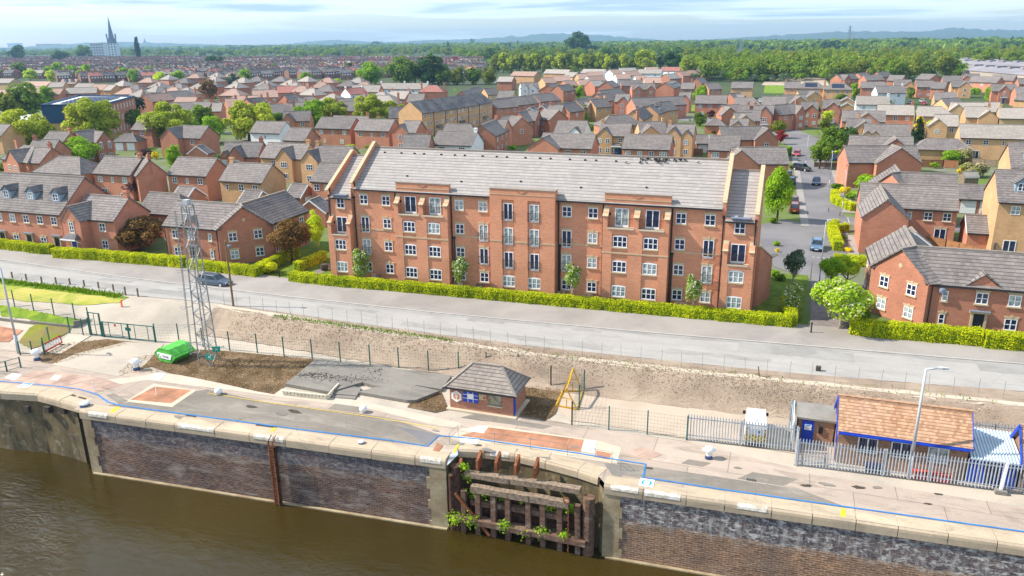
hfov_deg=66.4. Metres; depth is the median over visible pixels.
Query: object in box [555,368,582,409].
trestle
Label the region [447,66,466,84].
tree
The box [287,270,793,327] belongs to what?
hedge
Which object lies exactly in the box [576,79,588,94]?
house
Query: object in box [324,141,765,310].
apartment block
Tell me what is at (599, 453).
deck plates
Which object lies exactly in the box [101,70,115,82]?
terraced house
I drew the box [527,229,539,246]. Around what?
french window
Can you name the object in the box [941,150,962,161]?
shrub
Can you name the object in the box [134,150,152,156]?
shrub
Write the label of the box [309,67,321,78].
terraced house
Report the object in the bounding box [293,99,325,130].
tree
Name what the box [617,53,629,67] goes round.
tree
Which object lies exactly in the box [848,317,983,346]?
hedge
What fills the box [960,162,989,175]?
shrub
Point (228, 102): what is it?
terraced house
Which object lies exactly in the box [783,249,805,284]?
tree
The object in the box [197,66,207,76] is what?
terraced house
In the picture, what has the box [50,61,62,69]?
tree
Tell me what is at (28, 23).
sky
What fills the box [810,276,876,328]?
tree
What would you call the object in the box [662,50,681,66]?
tree
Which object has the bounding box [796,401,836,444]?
depot shed
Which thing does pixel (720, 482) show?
quay surface
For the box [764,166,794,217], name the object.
tree
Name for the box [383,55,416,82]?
tree
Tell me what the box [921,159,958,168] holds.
garden fence
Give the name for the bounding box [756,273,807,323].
lawn
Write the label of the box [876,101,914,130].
house
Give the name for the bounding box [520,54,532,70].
tree
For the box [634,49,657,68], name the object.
tree
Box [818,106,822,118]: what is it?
tree
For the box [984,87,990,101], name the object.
tree
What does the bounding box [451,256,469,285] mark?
tree
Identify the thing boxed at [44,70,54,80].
tree
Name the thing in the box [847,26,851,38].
pylon
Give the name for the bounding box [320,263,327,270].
barrel planter
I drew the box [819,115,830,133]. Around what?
tree
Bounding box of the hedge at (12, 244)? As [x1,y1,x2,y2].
[0,238,32,251]
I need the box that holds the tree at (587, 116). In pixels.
[583,104,590,121]
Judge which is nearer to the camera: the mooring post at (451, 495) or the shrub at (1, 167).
the mooring post at (451, 495)
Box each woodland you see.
[0,36,1023,50]
[0,46,360,55]
[318,42,732,59]
[679,43,1023,80]
[690,67,851,81]
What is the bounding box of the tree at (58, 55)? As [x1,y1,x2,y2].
[50,50,69,58]
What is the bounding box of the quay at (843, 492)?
[0,349,1023,544]
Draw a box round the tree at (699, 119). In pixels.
[693,112,706,125]
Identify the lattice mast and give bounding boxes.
[171,199,223,365]
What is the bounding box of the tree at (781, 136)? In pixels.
[776,130,787,144]
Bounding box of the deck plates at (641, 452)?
[627,446,661,459]
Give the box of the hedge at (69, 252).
[50,246,105,260]
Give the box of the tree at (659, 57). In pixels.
[654,53,667,68]
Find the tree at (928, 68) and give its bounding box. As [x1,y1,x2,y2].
[921,59,936,73]
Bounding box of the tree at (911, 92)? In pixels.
[907,87,915,97]
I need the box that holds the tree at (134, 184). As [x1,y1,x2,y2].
[120,180,137,192]
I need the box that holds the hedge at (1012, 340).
[982,329,1023,350]
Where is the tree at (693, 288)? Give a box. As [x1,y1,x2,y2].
[685,274,702,306]
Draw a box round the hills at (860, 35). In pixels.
[685,31,1023,40]
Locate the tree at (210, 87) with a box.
[197,79,217,98]
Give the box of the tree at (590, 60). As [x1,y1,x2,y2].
[585,52,595,68]
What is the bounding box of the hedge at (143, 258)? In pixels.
[101,249,186,267]
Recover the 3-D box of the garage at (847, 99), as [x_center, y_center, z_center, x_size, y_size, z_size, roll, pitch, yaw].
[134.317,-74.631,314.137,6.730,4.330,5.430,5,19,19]
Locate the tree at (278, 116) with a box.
[271,112,282,120]
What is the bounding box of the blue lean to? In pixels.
[964,427,1020,488]
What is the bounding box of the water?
[0,448,703,575]
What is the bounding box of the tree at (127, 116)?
[124,111,132,123]
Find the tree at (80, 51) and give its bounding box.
[74,45,92,55]
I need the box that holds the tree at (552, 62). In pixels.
[545,55,555,68]
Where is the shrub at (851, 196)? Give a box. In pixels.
[845,193,855,199]
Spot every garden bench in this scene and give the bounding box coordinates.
[372,273,380,277]
[475,283,484,287]
[555,290,564,294]
[584,293,593,296]
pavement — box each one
[0,249,1023,362]
[791,152,808,225]
[831,170,855,212]
[848,235,858,254]
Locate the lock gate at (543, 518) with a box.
[443,450,594,556]
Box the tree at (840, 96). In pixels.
[835,94,847,99]
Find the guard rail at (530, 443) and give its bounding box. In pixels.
[449,425,620,469]
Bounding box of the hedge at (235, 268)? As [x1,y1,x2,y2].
[185,258,262,277]
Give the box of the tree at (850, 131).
[838,126,858,149]
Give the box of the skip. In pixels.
[154,340,194,362]
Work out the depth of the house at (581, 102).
273.06 m
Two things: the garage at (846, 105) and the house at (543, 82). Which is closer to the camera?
the garage at (846, 105)
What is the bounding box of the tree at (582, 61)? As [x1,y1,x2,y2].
[576,54,587,70]
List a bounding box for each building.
[833,393,973,480]
[1010,423,1023,489]
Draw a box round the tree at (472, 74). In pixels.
[465,68,481,84]
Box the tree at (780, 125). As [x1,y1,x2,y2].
[769,120,787,133]
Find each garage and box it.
[113,133,147,150]
[174,185,207,200]
[186,144,214,157]
[236,189,267,202]
[287,183,311,204]
[303,195,328,226]
[527,106,540,111]
[537,104,547,110]
[695,134,708,152]
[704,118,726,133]
[840,96,854,105]
[840,101,854,109]
[908,226,932,245]
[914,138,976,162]
[958,183,985,213]
[958,213,988,248]
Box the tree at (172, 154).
[164,144,182,168]
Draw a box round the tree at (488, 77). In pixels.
[479,68,496,84]
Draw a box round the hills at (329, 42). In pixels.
[292,40,406,45]
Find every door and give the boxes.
[0,230,6,238]
[22,232,33,241]
[49,234,62,247]
[71,241,76,247]
[115,143,123,150]
[126,143,134,150]
[186,244,198,258]
[513,398,515,415]
[698,145,706,152]
[801,420,814,442]
[834,432,837,458]
[959,200,976,213]
[969,310,990,329]
[984,462,1001,484]
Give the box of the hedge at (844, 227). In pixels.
[838,222,850,232]
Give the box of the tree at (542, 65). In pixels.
[538,54,550,72]
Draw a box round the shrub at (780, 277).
[774,274,785,280]
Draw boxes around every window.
[8,213,16,222]
[12,232,19,239]
[22,214,29,223]
[36,215,43,224]
[39,235,46,242]
[50,216,57,225]
[67,220,74,233]
[98,222,106,232]
[100,238,109,249]
[122,177,126,183]
[171,228,179,239]
[173,245,182,256]
[186,229,195,240]
[197,178,202,184]
[208,233,212,242]
[209,249,214,259]
[227,230,237,242]
[229,248,240,259]
[238,184,243,190]
[253,227,263,239]
[254,245,265,256]
[280,162,286,167]
[298,214,303,222]
[306,164,312,169]
[314,184,319,190]
[335,239,346,250]
[336,199,345,208]
[336,216,346,232]
[337,261,347,272]
[358,192,368,205]
[360,214,369,232]
[361,236,371,254]
[364,260,373,272]
[381,193,390,206]
[382,216,391,229]
[383,239,393,252]
[385,261,394,274]
[403,221,415,233]
[404,196,416,213]
[404,244,416,256]
[405,267,417,278]
[427,223,440,234]
[428,246,441,258]
[429,197,440,214]
[429,269,442,281]
[454,197,463,211]
[454,221,464,234]
[455,245,465,258]
[477,199,487,212]
[478,222,488,241]
[478,245,489,264]
[479,270,489,283]
[487,395,502,407]
[501,203,513,220]
[502,227,513,244]
[502,252,514,268]
[503,275,514,287]
[527,204,538,222]
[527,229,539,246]
[528,278,539,290]
[530,254,538,270]
[560,227,572,247]
[560,252,572,271]
[560,277,571,290]
[561,203,572,217]
[586,255,597,269]
[586,279,597,293]
[587,205,598,219]
[587,230,598,244]
[610,285,625,298]
[611,260,626,273]
[612,235,627,248]
[615,208,628,226]
[640,288,655,301]
[641,263,656,276]
[642,237,658,251]
[645,210,659,228]
[659,152,666,155]
[671,287,683,301]
[672,261,684,276]
[673,236,686,251]
[674,210,687,225]
[699,289,711,303]
[700,263,713,283]
[701,237,715,258]
[703,211,716,226]
[711,152,718,157]
[725,296,741,308]
[727,270,743,284]
[730,244,745,263]
[733,224,745,235]
[857,437,878,453]
[875,294,886,311]
[877,272,890,289]
[891,442,911,458]
[901,303,914,320]
[904,280,917,297]
[907,210,913,220]
[922,211,932,221]
[927,447,949,463]
[933,226,947,238]
[938,310,946,323]
[940,291,948,302]
[941,212,951,222]
[973,290,991,305]
[1001,315,1019,332]
[1002,240,1016,250]
[1006,292,1023,308]
[1010,206,1020,214]
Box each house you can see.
[0,78,20,89]
[0,124,25,153]
[0,138,35,172]
[0,171,109,247]
[3,68,19,78]
[13,67,22,77]
[23,141,64,169]
[25,81,51,86]
[29,88,67,103]
[29,134,71,155]
[30,156,97,182]
[33,68,46,78]
[43,127,77,143]
[48,82,70,89]
[55,70,69,81]
[59,69,73,78]
[59,188,153,251]
[61,79,81,86]
[63,69,75,78]
[66,87,99,97]
[74,83,94,86]
[74,129,115,161]
[79,70,88,82]
[87,70,102,82]
[92,84,107,94]
[92,151,142,200]
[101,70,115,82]
[102,85,122,94]
[112,85,137,94]
[113,79,134,88]
[114,70,127,81]
[126,71,141,81]
[129,82,147,89]
[130,87,150,98]
[130,119,161,146]
[133,152,168,201]
[137,76,158,87]
[138,89,174,112]
[141,70,154,79]
[141,191,193,237]
[145,83,166,92]
[146,80,169,88]
[154,69,167,76]
[159,73,178,85]
[159,98,203,123]
[159,125,220,156]
[161,84,180,92]
[162,190,309,263]
[166,81,188,88]
[166,156,226,200]
[167,88,200,98]
[173,76,197,85]
[174,94,200,101]
[181,85,203,100]
[186,72,206,82]
[189,81,214,98]
[190,70,203,75]
[193,99,211,113]
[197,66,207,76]
[203,74,226,85]
[207,67,219,76]
[207,71,227,83]
[208,70,221,75]
[211,98,226,119]
[213,79,225,96]
[218,86,250,101]
[218,155,286,202]
[219,136,265,165]
[220,69,229,74]
[223,92,270,103]
[224,71,239,83]
[224,80,250,93]
[224,95,237,119]
[232,75,255,90]
[244,94,267,107]
[249,68,260,77]
[249,121,291,144]
[250,74,268,84]
[251,81,274,89]
[252,87,277,103]
[253,100,294,119]
[254,78,279,87]
[259,138,313,182]
[261,68,274,80]
[269,67,282,77]
[269,84,305,99]
[270,74,289,84]
[276,91,297,104]
[280,78,303,85]
[281,110,313,129]
[282,127,320,146]
[284,67,296,78]
[286,98,306,108]
[289,81,303,85]
[290,83,308,93]
[296,67,310,78]
[297,74,317,86]
[297,85,328,99]
[298,93,314,101]
[299,139,360,184]
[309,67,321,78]
[309,79,334,88]
[309,162,340,201]
[314,117,358,145]
[317,75,339,87]
[317,82,341,95]
[319,91,343,100]
[322,67,335,77]
[322,94,367,116]
[331,99,363,115]
[333,112,370,119]
[334,66,345,77]
[335,78,356,91]
[340,67,352,79]
[341,84,368,97]
[351,75,370,83]
[352,82,383,94]
[354,118,398,147]
[357,79,372,84]
[369,92,403,116]
[375,89,396,98]
[380,80,429,93]
[388,106,403,123]
[389,88,411,104]
[391,120,426,146]
[401,128,434,147]
[406,91,427,102]
[418,82,447,98]
[434,126,483,149]
[443,123,481,135]
[456,89,475,95]
[469,86,482,92]
[478,119,509,150]
[481,88,497,99]
[491,98,518,119]
[494,114,512,144]
[496,90,516,98]
[497,76,515,89]
[499,96,529,110]
[502,115,515,119]
[509,115,532,145]
[510,71,540,82]
[512,95,539,107]
[515,110,533,136]
[519,82,539,95]
[527,110,541,136]
[527,132,599,153]
[532,92,561,106]
[538,77,556,89]
[538,83,555,92]
[540,108,568,134]
[543,69,571,77]
[548,101,566,115]
[550,84,575,101]
[553,76,570,84]
[553,120,591,133]
[559,80,578,95]
[560,101,584,120]
[564,72,579,79]
[573,98,590,120]
[574,74,589,80]
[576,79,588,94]
[581,69,606,76]
[584,75,606,82]
[584,80,602,95]
[586,72,602,75]
[588,95,611,121]
[591,88,625,96]
[592,92,614,112]
[593,110,639,133]
[596,118,634,154]
[597,80,620,89]
[605,69,621,80]
[612,74,630,83]
[614,94,630,114]
[619,67,636,71]
[619,78,642,93]
[621,71,640,79]
[621,133,674,156]
[626,96,687,117]
[628,106,652,120]
[630,80,655,97]
[633,75,646,79]
[634,116,666,133]
[638,69,662,76]
[643,77,661,86]
[645,102,667,122]
[655,80,680,96]
[657,100,678,125]
[661,67,681,74]
[661,73,681,83]
[666,119,696,156]
[676,71,690,83]
[679,92,691,112]
[680,82,695,99]
[687,70,698,80]
[691,75,708,88]
[694,95,727,116]
[703,82,722,94]
[707,135,740,158]
[716,104,739,125]
[716,126,779,145]
[726,146,789,186]
[727,92,745,104]
[729,118,748,125]
[731,82,753,96]
[731,112,755,125]
[734,97,761,109]
[737,101,749,111]
[745,110,761,125]
[753,101,774,131]
[761,96,786,104]
[773,104,793,129]
[782,94,807,104]
[784,79,800,94]
[786,101,806,129]
[795,80,824,96]
[795,90,822,107]
[801,98,818,126]
[821,95,842,123]
[822,80,852,99]
[830,73,858,87]
[835,144,922,187]
[840,110,885,128]
[843,113,871,145]
[847,135,913,144]
[854,92,889,109]
[854,182,959,252]
[855,70,869,80]
[858,74,884,88]
[859,81,888,95]
[861,123,910,135]
[863,225,1023,332]
[869,164,957,185]
[871,83,906,104]
[873,71,890,83]
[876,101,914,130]
[887,75,905,85]
[892,79,913,96]
[913,106,951,132]
[914,74,940,86]
[914,80,933,97]
[925,114,958,138]
[929,82,948,99]
[931,89,956,104]
[931,97,961,109]
[940,76,961,88]
[947,102,984,122]
[948,80,971,97]
[954,123,1023,159]
[960,102,997,123]
[962,73,979,79]
[969,76,1004,91]
[972,101,1000,113]
[981,169,1023,251]
[989,84,1016,102]
[992,74,1017,83]
[995,103,1023,124]
[998,142,1023,169]
[1009,86,1023,105]
[1013,91,1023,106]
[1014,78,1023,85]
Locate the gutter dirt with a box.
[0,260,1023,366]
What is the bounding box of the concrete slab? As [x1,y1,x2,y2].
[285,358,451,402]
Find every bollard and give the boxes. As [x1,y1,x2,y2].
[30,349,41,360]
[79,400,89,407]
[129,358,141,370]
[214,387,221,394]
[359,405,366,412]
[703,445,715,459]
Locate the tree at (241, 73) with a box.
[238,68,250,78]
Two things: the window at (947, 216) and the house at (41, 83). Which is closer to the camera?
the window at (947, 216)
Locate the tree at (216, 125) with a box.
[188,115,226,139]
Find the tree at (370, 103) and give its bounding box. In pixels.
[352,93,383,118]
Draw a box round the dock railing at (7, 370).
[0,357,21,371]
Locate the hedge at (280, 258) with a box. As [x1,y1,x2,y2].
[248,247,299,273]
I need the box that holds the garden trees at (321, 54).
[0,53,492,74]
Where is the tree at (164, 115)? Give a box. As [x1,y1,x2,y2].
[136,101,192,138]
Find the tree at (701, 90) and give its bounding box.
[692,85,706,98]
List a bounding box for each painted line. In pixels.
[0,381,1023,531]
[210,393,439,428]
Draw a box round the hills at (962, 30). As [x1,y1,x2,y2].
[922,27,1023,34]
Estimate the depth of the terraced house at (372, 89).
372.59 m
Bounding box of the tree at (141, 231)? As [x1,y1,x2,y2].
[112,215,164,250]
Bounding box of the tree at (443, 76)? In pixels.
[431,64,450,84]
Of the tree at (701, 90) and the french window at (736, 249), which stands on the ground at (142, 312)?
the tree at (701, 90)
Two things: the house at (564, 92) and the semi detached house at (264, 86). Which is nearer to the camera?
the house at (564, 92)
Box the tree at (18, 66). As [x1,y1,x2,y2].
[10,62,26,74]
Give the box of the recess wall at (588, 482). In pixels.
[447,442,606,553]
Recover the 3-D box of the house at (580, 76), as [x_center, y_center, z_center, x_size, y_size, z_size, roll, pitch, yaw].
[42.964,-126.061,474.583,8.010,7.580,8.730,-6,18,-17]
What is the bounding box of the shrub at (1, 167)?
[0,162,3,172]
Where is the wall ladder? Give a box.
[267,435,282,505]
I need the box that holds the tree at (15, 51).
[6,44,24,57]
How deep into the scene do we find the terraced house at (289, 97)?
313.01 m
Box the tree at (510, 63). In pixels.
[505,55,515,72]
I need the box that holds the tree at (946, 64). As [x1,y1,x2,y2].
[930,54,960,75]
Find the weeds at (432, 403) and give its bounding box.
[410,392,446,407]
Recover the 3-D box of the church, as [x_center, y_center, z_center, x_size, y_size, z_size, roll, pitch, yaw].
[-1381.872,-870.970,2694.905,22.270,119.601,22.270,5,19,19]
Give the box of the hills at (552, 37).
[399,33,653,43]
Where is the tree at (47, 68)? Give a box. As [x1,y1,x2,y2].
[40,66,49,70]
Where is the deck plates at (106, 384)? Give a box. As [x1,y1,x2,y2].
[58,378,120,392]
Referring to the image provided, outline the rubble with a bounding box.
[289,366,399,385]
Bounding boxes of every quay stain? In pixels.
[226,416,239,419]
[451,441,463,444]
[481,448,495,451]
[820,483,835,485]
[851,485,864,488]
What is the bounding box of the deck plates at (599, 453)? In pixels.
[594,451,611,458]
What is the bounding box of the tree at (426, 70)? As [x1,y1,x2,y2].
[412,54,443,84]
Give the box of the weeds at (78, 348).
[47,339,120,362]
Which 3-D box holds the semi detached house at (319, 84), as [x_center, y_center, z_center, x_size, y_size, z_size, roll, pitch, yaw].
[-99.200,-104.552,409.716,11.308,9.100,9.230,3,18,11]
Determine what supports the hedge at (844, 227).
on the ground at (142, 312)
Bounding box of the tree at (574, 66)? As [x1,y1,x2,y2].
[568,55,581,71]
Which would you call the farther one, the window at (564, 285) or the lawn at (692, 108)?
the lawn at (692, 108)
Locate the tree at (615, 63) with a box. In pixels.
[609,53,620,68]
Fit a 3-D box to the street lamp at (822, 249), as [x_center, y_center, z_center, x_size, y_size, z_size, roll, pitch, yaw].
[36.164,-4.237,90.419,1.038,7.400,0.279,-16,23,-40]
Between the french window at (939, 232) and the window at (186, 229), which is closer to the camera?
the window at (186, 229)
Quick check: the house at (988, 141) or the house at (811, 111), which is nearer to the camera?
the house at (988, 141)
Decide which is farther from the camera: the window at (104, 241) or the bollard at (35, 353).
the window at (104, 241)
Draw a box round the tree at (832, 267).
[819,256,845,280]
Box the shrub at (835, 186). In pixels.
[830,183,843,189]
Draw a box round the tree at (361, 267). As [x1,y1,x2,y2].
[352,248,370,277]
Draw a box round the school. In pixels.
[13,95,135,138]
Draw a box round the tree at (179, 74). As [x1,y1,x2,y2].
[170,70,185,78]
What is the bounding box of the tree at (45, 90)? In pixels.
[38,85,54,102]
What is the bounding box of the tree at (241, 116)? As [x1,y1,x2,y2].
[221,100,275,140]
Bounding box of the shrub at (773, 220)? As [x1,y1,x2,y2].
[769,218,778,222]
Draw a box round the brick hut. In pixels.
[443,361,531,419]
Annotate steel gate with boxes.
[86,312,102,336]
[101,321,155,341]
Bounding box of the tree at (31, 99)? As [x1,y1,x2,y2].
[5,82,46,114]
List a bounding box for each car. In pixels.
[197,272,232,286]
[789,176,795,183]
[789,195,798,201]
[789,201,799,212]
[792,162,811,171]
[793,149,800,155]
[810,237,823,249]
[812,176,820,184]
[826,154,837,160]
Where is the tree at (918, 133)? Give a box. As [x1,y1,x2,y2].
[911,116,924,142]
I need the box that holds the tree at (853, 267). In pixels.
[836,254,861,279]
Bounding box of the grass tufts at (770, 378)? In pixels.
[552,353,992,403]
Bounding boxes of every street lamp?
[0,268,20,353]
[819,219,830,280]
[906,366,948,479]
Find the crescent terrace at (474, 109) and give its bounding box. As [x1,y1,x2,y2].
[398,92,492,134]
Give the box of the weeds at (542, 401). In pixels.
[521,385,561,414]
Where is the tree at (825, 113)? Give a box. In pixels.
[822,110,833,119]
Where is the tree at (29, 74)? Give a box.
[22,68,37,80]
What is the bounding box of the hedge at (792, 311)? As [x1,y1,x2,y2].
[781,294,798,326]
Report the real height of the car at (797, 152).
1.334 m
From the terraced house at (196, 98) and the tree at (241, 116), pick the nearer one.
the tree at (241, 116)
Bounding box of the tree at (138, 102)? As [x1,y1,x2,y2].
[135,97,145,115]
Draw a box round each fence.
[0,290,87,322]
[17,341,43,355]
[41,317,90,354]
[153,323,549,382]
[223,295,1023,396]
[550,366,584,417]
[571,402,688,439]
[687,414,797,451]
[693,149,702,155]
[789,401,795,449]
[790,401,836,428]
[794,438,1023,493]
[795,427,799,465]
[814,162,836,166]
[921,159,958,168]
[925,236,988,249]
[972,158,996,166]
[974,420,1018,430]
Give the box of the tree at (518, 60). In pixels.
[513,53,523,70]
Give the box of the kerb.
[0,259,1023,364]
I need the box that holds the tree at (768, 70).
[763,57,770,80]
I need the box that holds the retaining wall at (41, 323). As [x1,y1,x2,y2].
[0,317,86,327]
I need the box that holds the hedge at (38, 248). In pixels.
[27,242,55,254]
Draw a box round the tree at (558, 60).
[553,53,563,68]
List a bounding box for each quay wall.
[79,404,450,529]
[602,475,1023,575]
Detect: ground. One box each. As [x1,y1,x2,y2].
[0,38,1023,506]
[40,339,139,363]
[140,349,314,393]
[407,392,446,412]
[519,387,562,420]
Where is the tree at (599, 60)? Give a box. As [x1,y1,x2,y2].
[594,52,604,68]
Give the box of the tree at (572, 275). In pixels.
[564,262,580,294]
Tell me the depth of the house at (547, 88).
365.30 m
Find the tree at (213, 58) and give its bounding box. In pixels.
[204,55,223,61]
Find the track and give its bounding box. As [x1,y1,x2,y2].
[51,342,162,375]
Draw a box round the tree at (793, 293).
[782,281,803,308]
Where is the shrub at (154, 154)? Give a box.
[151,151,158,158]
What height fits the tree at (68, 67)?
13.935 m
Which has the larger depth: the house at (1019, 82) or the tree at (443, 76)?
the tree at (443, 76)
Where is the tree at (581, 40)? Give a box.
[564,31,590,49]
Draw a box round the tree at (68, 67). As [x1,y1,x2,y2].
[62,65,76,69]
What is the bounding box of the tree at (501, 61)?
[496,52,508,72]
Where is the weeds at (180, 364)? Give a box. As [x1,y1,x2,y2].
[119,349,312,388]
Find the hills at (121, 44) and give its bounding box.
[7,42,239,49]
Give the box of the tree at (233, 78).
[224,73,236,84]
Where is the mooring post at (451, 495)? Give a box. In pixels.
[448,472,455,529]
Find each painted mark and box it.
[5,373,21,379]
[50,375,60,379]
[151,372,165,379]
[459,436,479,443]
[465,426,487,432]
[581,440,595,452]
[840,508,845,516]
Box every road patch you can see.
[8,273,241,301]
[319,305,378,312]
[398,322,612,350]
[467,318,504,323]
[571,328,601,332]
[668,348,770,361]
[737,343,854,361]
[976,363,1023,374]
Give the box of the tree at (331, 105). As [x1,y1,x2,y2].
[320,97,346,116]
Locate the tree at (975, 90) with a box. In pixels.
[971,87,981,93]
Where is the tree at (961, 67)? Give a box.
[952,59,968,75]
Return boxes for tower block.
[89,43,107,55]
[106,43,120,55]
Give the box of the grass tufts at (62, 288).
[0,277,123,297]
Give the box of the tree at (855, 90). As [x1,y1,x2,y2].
[851,83,860,97]
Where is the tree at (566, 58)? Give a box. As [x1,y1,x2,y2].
[560,52,571,68]
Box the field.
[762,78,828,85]
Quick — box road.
[0,262,1023,390]
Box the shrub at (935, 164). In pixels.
[930,162,939,167]
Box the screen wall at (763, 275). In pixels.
[753,246,777,306]
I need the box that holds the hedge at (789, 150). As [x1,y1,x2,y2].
[787,146,792,155]
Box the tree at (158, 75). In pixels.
[153,71,164,80]
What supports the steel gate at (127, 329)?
on the ground at (142, 312)
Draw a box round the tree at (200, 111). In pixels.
[191,104,214,124]
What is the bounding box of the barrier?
[43,335,63,352]
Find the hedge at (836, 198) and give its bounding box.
[830,188,856,211]
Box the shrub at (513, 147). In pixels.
[506,144,516,150]
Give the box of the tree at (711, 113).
[706,110,714,118]
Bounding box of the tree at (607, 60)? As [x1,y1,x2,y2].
[602,53,613,70]
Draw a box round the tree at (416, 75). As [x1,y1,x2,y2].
[412,63,420,81]
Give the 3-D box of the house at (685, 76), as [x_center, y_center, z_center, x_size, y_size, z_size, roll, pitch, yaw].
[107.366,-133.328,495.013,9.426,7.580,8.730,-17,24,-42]
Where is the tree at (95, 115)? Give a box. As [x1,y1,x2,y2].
[60,97,122,137]
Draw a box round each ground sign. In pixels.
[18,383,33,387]
[639,478,654,486]
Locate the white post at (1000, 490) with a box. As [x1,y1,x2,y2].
[993,462,1008,495]
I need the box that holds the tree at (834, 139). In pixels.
[820,125,847,153]
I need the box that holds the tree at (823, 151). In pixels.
[808,139,833,168]
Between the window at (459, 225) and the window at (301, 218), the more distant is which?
the window at (301, 218)
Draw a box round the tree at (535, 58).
[530,52,541,70]
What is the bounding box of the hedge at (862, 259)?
[833,253,866,266]
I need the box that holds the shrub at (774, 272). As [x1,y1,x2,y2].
[771,269,779,275]
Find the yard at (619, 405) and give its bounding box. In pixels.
[558,392,1014,481]
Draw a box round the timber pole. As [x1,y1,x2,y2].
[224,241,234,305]
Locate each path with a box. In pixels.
[47,332,90,352]
[214,304,1023,406]
[314,263,330,273]
[812,287,848,327]
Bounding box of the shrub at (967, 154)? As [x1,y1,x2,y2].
[956,147,974,162]
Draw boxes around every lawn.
[262,242,330,277]
[690,105,694,112]
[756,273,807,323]
[764,85,783,92]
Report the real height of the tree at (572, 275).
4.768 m
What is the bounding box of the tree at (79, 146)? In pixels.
[64,136,102,159]
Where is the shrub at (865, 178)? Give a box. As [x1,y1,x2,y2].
[853,173,874,188]
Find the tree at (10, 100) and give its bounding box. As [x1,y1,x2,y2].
[0,91,23,111]
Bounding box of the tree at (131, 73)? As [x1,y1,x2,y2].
[126,69,138,81]
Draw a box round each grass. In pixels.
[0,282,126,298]
[0,305,78,324]
[19,324,70,348]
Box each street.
[678,116,848,324]
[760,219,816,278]
[834,217,959,231]
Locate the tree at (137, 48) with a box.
[134,36,140,56]
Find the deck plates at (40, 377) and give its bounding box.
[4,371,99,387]
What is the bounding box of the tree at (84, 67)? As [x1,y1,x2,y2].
[75,64,91,72]
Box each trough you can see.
[865,462,882,472]
[913,468,930,479]
[932,471,950,482]
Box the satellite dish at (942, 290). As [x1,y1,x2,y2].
[939,287,945,293]
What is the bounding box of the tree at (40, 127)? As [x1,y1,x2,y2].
[0,108,57,144]
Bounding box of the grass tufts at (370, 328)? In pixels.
[271,314,454,342]
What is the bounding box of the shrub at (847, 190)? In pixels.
[839,187,850,194]
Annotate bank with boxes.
[198,306,1023,432]
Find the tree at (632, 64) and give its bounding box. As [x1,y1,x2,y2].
[629,58,637,68]
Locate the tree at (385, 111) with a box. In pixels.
[378,100,404,118]
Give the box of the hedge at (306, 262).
[293,250,327,271]
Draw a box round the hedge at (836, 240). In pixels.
[826,218,844,250]
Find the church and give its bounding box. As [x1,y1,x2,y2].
[106,19,116,42]
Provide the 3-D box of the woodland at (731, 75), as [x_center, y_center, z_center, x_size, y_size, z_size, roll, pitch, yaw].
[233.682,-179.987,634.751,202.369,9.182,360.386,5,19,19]
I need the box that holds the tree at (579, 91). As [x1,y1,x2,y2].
[575,85,584,98]
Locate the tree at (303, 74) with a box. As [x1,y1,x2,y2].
[299,72,311,78]
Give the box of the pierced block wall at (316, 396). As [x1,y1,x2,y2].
[282,383,338,399]
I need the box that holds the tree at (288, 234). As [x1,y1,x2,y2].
[266,218,312,262]
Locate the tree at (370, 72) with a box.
[355,61,384,83]
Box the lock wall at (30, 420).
[0,383,93,467]
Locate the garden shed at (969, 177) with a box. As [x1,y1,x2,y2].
[958,171,979,183]
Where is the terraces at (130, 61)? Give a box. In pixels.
[0,55,487,76]
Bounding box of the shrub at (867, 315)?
[855,310,871,319]
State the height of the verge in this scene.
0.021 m
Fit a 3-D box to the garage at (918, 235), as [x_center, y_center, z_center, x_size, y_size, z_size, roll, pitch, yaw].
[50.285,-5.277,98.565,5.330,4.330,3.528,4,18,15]
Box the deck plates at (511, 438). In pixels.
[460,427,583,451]
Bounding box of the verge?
[217,304,1023,404]
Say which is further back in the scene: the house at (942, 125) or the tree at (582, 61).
the tree at (582, 61)
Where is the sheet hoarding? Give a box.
[791,400,794,440]
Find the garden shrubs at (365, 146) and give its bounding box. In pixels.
[115,87,983,151]
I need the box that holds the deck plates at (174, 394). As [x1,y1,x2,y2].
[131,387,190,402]
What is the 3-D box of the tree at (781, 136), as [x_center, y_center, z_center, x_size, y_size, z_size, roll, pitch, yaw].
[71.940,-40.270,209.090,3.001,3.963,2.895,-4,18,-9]
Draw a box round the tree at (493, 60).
[489,54,499,72]
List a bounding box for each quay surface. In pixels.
[100,374,167,386]
[106,393,126,403]
[108,389,439,445]
[127,384,195,406]
[149,373,460,426]
[255,424,276,427]
[328,403,359,412]
[396,426,438,444]
[451,425,620,463]
[462,414,550,428]
[482,416,841,504]
[604,463,633,476]
[606,462,847,507]
[682,459,709,466]
[738,472,796,485]
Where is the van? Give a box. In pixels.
[743,408,768,445]
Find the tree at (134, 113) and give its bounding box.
[129,108,140,127]
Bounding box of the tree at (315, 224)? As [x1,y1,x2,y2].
[306,209,323,250]
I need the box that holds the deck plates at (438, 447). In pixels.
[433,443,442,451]
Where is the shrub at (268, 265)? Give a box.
[257,258,277,273]
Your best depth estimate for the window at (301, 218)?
109.80 m
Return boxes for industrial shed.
[928,57,1022,64]
[954,64,1023,77]
[961,59,1023,66]

